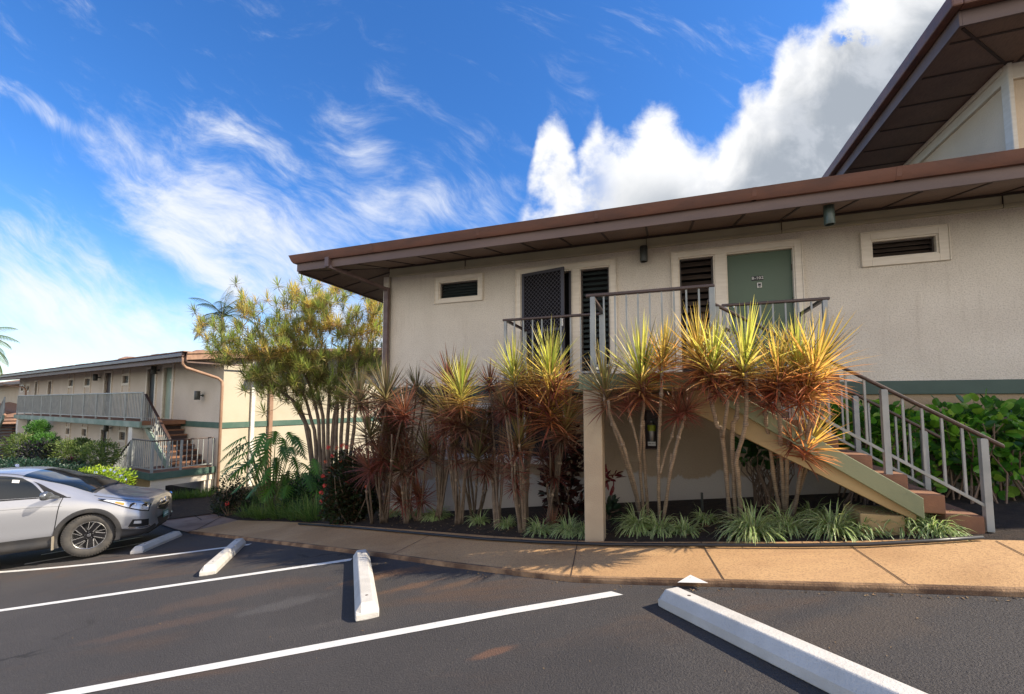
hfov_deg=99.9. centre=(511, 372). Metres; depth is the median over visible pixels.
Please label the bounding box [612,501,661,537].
spider plant
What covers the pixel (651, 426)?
fire extinguisher cabinet
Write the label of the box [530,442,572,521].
dracaena plant
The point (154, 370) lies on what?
wall lamp
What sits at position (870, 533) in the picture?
spider plant
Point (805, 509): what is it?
spider plant
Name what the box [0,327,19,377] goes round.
palm tree
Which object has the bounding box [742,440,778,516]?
plant
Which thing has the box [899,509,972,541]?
spider plant
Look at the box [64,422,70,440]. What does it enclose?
window
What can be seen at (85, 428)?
window
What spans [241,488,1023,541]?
planting bed
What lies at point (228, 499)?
bush
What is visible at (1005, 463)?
hedge bush
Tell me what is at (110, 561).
parking line
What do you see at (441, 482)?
dracaena plant
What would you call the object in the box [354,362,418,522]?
dracaena plant
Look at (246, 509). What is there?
grass clump
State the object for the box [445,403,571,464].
window
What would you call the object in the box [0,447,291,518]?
planting bed
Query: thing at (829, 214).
wall lamp
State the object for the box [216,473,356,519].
planting bed
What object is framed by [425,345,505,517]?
dracaena plant
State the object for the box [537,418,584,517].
croton
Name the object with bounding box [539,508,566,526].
spider plant
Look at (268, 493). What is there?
philodendron
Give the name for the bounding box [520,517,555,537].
spider plant
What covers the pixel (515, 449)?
dracaena plant
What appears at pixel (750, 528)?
spider plant
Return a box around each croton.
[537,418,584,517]
[605,464,625,519]
[734,436,794,507]
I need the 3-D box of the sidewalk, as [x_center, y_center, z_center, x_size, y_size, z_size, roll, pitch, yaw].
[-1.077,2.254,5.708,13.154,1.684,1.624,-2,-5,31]
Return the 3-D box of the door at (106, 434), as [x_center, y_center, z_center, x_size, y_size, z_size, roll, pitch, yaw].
[-18.211,3.409,19.253,0.900,1.850,0.140,-2,-5,31]
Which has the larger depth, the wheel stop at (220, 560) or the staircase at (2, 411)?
the staircase at (2, 411)
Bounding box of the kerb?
[189,531,1023,596]
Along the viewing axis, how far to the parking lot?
3.09 m
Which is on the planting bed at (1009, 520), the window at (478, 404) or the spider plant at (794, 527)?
the spider plant at (794, 527)
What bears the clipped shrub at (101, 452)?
on the planting bed at (186, 507)
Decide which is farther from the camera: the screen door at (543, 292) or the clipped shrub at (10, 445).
the clipped shrub at (10, 445)
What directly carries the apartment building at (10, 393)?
on the parking lot
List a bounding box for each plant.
[0,455,44,466]
[0,457,84,467]
[47,462,100,474]
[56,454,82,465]
[326,355,415,523]
[336,378,429,521]
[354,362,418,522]
[360,405,450,520]
[373,364,434,523]
[389,505,400,517]
[415,343,483,519]
[418,373,499,524]
[418,503,453,521]
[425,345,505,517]
[463,509,492,526]
[467,359,516,527]
[484,333,544,532]
[488,350,548,522]
[491,515,516,530]
[513,315,584,514]
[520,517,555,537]
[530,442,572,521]
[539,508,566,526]
[548,510,583,538]
[566,518,608,539]
[569,315,685,517]
[605,494,621,521]
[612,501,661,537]
[632,509,681,539]
[637,314,710,522]
[661,299,800,520]
[662,513,708,538]
[686,507,726,526]
[712,495,795,544]
[735,305,878,517]
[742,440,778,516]
[757,500,819,539]
[790,497,840,517]
[792,497,881,541]
[817,506,899,539]
[868,506,940,539]
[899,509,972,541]
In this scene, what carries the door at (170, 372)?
in the apartment building at (72, 401)
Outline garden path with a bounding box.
[162,514,236,531]
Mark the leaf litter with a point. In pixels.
(654, 554)
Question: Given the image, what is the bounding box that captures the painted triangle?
[679,575,706,582]
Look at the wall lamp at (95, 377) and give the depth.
19.68 m
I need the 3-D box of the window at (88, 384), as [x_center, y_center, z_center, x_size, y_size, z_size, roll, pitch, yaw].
[-20.440,1.016,20.741,0.880,2.070,0.105,-2,-5,31]
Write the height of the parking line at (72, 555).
0.074 m
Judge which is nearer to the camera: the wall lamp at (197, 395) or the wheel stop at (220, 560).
the wheel stop at (220, 560)
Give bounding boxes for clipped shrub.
[0,430,39,466]
[21,418,53,458]
[24,431,60,466]
[41,437,87,466]
[66,436,95,465]
[69,437,126,475]
[74,463,120,476]
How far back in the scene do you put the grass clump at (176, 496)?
13.07 m
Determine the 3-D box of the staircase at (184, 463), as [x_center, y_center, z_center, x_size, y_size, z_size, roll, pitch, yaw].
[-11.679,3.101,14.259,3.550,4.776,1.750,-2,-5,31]
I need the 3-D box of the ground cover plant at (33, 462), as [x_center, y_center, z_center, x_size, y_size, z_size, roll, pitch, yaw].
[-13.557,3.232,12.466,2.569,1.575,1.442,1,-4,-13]
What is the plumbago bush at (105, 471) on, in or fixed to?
on the planting bed at (186, 507)
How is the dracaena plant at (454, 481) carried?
on the planting bed at (1009, 520)
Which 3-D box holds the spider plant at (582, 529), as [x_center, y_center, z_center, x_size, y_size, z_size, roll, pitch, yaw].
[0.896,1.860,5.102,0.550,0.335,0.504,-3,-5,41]
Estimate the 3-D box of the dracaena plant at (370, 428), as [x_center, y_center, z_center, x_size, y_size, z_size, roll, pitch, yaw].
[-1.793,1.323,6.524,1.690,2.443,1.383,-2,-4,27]
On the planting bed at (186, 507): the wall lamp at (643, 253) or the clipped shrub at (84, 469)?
the clipped shrub at (84, 469)
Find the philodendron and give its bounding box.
[219,431,323,512]
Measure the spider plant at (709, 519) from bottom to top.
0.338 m
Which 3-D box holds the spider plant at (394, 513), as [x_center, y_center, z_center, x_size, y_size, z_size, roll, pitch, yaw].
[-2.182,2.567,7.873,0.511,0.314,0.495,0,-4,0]
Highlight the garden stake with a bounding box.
[701,492,703,510]
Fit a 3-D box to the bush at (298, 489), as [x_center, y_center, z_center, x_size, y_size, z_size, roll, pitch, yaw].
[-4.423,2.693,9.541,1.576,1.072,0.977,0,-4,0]
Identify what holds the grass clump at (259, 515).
on the planting bed at (1009, 520)
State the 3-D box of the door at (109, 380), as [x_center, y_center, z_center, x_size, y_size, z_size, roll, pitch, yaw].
[-18.177,0.954,19.402,0.980,2.030,0.140,-2,-5,31]
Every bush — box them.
[12,437,59,465]
[78,464,138,484]
[209,471,255,516]
[277,470,333,509]
[317,443,382,524]
[818,398,947,504]
[907,389,1023,503]
[1005,415,1023,462]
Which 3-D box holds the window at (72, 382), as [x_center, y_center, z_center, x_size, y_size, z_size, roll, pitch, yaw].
[-22.486,1.101,21.964,0.850,2.070,0.105,-2,-5,31]
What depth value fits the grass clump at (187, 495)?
13.12 m
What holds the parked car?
on the parking lot
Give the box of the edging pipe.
[298,523,983,546]
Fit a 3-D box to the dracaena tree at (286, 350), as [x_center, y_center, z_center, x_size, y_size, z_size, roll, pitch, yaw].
[-6.278,0.210,12.033,6.054,6.455,2.150,0,-4,0]
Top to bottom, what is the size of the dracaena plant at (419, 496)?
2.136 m
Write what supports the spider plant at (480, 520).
on the planting bed at (1009, 520)
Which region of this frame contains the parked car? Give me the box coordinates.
[0,466,172,556]
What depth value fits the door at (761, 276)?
6.28 m
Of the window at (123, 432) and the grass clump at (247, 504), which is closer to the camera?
the grass clump at (247, 504)
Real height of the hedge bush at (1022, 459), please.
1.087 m
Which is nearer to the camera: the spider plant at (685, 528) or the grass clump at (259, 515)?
the spider plant at (685, 528)
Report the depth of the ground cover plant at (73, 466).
11.79 m
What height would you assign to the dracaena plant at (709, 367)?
2.450 m
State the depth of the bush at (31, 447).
13.76 m
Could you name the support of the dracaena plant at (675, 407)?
on the planting bed at (1009, 520)
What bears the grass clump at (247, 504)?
on the planting bed at (235, 517)
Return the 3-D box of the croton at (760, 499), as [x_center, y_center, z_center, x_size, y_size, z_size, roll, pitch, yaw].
[3.340,1.235,5.589,0.894,1.081,0.710,-1,-4,19]
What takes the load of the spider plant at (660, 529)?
on the planting bed at (1009, 520)
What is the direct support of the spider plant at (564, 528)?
on the planting bed at (1009, 520)
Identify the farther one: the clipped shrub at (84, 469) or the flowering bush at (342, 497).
the clipped shrub at (84, 469)
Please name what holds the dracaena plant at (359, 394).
on the planting bed at (1009, 520)
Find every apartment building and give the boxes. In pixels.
[0,348,381,490]
[0,380,19,403]
[288,0,1023,513]
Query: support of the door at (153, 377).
in the apartment building at (72, 401)
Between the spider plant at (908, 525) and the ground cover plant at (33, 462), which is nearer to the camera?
the spider plant at (908, 525)
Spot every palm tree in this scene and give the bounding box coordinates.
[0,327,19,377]
[192,287,257,349]
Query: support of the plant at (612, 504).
on the planting bed at (1009, 520)
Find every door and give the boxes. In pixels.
[34,380,38,394]
[47,380,52,411]
[98,427,108,461]
[101,370,112,415]
[145,366,157,417]
[160,364,174,418]
[522,267,564,378]
[727,249,794,375]
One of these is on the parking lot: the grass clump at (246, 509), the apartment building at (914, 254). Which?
the apartment building at (914, 254)
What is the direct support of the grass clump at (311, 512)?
on the planting bed at (1009, 520)
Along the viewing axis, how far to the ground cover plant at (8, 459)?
13.17 m
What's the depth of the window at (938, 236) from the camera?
5.71 m
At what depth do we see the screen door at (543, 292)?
7.19 m
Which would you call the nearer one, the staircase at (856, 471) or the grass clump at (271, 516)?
the staircase at (856, 471)
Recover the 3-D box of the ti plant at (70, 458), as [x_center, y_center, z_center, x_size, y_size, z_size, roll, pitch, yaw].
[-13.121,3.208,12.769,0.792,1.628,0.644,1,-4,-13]
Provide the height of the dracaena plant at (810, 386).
2.285 m
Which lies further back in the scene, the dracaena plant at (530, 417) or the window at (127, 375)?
the window at (127, 375)
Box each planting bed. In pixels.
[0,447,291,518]
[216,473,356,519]
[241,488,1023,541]
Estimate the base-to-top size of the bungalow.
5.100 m
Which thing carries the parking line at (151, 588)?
on the parking lot
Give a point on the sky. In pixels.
(154, 154)
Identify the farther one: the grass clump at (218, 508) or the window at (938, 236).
the grass clump at (218, 508)
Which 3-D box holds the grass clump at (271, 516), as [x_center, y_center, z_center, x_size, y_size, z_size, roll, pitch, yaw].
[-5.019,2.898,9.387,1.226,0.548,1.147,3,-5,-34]
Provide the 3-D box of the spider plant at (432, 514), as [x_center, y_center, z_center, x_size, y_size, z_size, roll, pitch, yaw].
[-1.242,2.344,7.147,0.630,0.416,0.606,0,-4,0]
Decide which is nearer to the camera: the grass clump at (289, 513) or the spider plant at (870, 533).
the spider plant at (870, 533)
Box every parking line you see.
[0,543,251,572]
[0,558,351,610]
[24,542,144,564]
[49,591,622,693]
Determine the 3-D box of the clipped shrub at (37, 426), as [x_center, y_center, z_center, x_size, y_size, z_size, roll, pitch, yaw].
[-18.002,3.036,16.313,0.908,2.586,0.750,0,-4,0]
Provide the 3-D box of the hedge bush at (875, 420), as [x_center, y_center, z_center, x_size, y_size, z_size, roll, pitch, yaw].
[4.441,0.957,5.256,1.331,1.279,0.922,-1,-4,19]
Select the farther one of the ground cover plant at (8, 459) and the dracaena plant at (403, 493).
the ground cover plant at (8, 459)
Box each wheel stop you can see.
[130,531,181,553]
[199,538,245,576]
[353,549,378,621]
[658,587,926,693]
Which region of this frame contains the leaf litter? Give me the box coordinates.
[72,516,1021,680]
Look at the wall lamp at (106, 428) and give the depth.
18.66 m
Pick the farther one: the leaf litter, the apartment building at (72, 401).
the apartment building at (72, 401)
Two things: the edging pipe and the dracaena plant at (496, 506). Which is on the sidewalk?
the edging pipe
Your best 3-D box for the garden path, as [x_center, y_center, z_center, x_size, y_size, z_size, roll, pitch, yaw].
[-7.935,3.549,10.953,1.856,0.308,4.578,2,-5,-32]
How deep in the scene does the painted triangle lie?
3.43 m
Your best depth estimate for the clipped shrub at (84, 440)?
14.99 m
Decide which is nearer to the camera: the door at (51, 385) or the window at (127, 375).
the window at (127, 375)
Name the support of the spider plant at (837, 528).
on the planting bed at (1009, 520)
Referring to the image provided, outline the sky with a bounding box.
[0,0,945,381]
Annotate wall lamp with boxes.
[93,374,100,380]
[103,425,110,431]
[151,366,159,373]
[194,391,203,399]
[640,245,647,262]
[823,204,834,225]
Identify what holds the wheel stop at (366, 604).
on the parking lot
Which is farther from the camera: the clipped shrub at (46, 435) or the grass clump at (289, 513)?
the clipped shrub at (46, 435)
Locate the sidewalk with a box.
[190,520,1023,589]
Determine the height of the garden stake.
0.320 m
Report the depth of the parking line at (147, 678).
3.15 m
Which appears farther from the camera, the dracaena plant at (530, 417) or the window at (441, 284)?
the window at (441, 284)
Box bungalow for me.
[0,402,16,443]
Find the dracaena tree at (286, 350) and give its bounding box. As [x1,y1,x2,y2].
[187,273,382,493]
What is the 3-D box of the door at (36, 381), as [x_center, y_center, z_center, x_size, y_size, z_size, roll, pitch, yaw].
[-27.646,1.415,25.062,0.700,1.890,0.140,-2,-5,31]
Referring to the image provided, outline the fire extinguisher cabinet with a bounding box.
[644,410,657,449]
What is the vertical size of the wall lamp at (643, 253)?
0.245 m
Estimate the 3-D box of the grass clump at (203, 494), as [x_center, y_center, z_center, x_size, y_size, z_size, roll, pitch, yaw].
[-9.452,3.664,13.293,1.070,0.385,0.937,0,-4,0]
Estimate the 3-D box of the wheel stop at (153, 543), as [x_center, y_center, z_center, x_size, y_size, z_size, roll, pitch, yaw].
[-6.686,3.200,8.142,0.200,0.126,1.297,1,-8,-12]
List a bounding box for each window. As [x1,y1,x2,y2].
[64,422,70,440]
[66,374,74,406]
[81,423,87,437]
[83,372,91,413]
[117,426,126,459]
[120,368,130,416]
[434,273,482,303]
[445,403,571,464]
[859,223,951,267]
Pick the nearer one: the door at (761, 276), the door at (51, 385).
the door at (761, 276)
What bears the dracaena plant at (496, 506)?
on the planting bed at (1009, 520)
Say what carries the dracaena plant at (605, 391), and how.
on the planting bed at (1009, 520)
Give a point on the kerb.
(1000, 591)
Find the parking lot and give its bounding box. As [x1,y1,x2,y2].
[0,444,1023,693]
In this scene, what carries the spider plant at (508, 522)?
on the planting bed at (1009, 520)
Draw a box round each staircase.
[0,397,30,454]
[112,394,215,492]
[501,284,1004,541]
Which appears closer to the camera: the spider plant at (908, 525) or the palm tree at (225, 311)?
the spider plant at (908, 525)
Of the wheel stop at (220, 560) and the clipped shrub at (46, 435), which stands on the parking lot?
the wheel stop at (220, 560)
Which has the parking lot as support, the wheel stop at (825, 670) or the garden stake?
the wheel stop at (825, 670)
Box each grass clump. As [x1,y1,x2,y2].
[172,488,184,499]
[175,485,201,498]
[190,486,216,497]
[208,499,230,512]
[229,499,268,517]
[237,493,262,507]
[239,498,276,519]
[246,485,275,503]
[253,496,290,519]
[272,493,318,520]
[279,490,324,521]
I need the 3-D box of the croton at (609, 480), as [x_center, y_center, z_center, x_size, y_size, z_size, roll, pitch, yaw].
[1.304,1.633,5.765,0.373,0.804,0.422,3,-5,-38]
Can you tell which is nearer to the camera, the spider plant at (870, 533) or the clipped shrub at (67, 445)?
the spider plant at (870, 533)

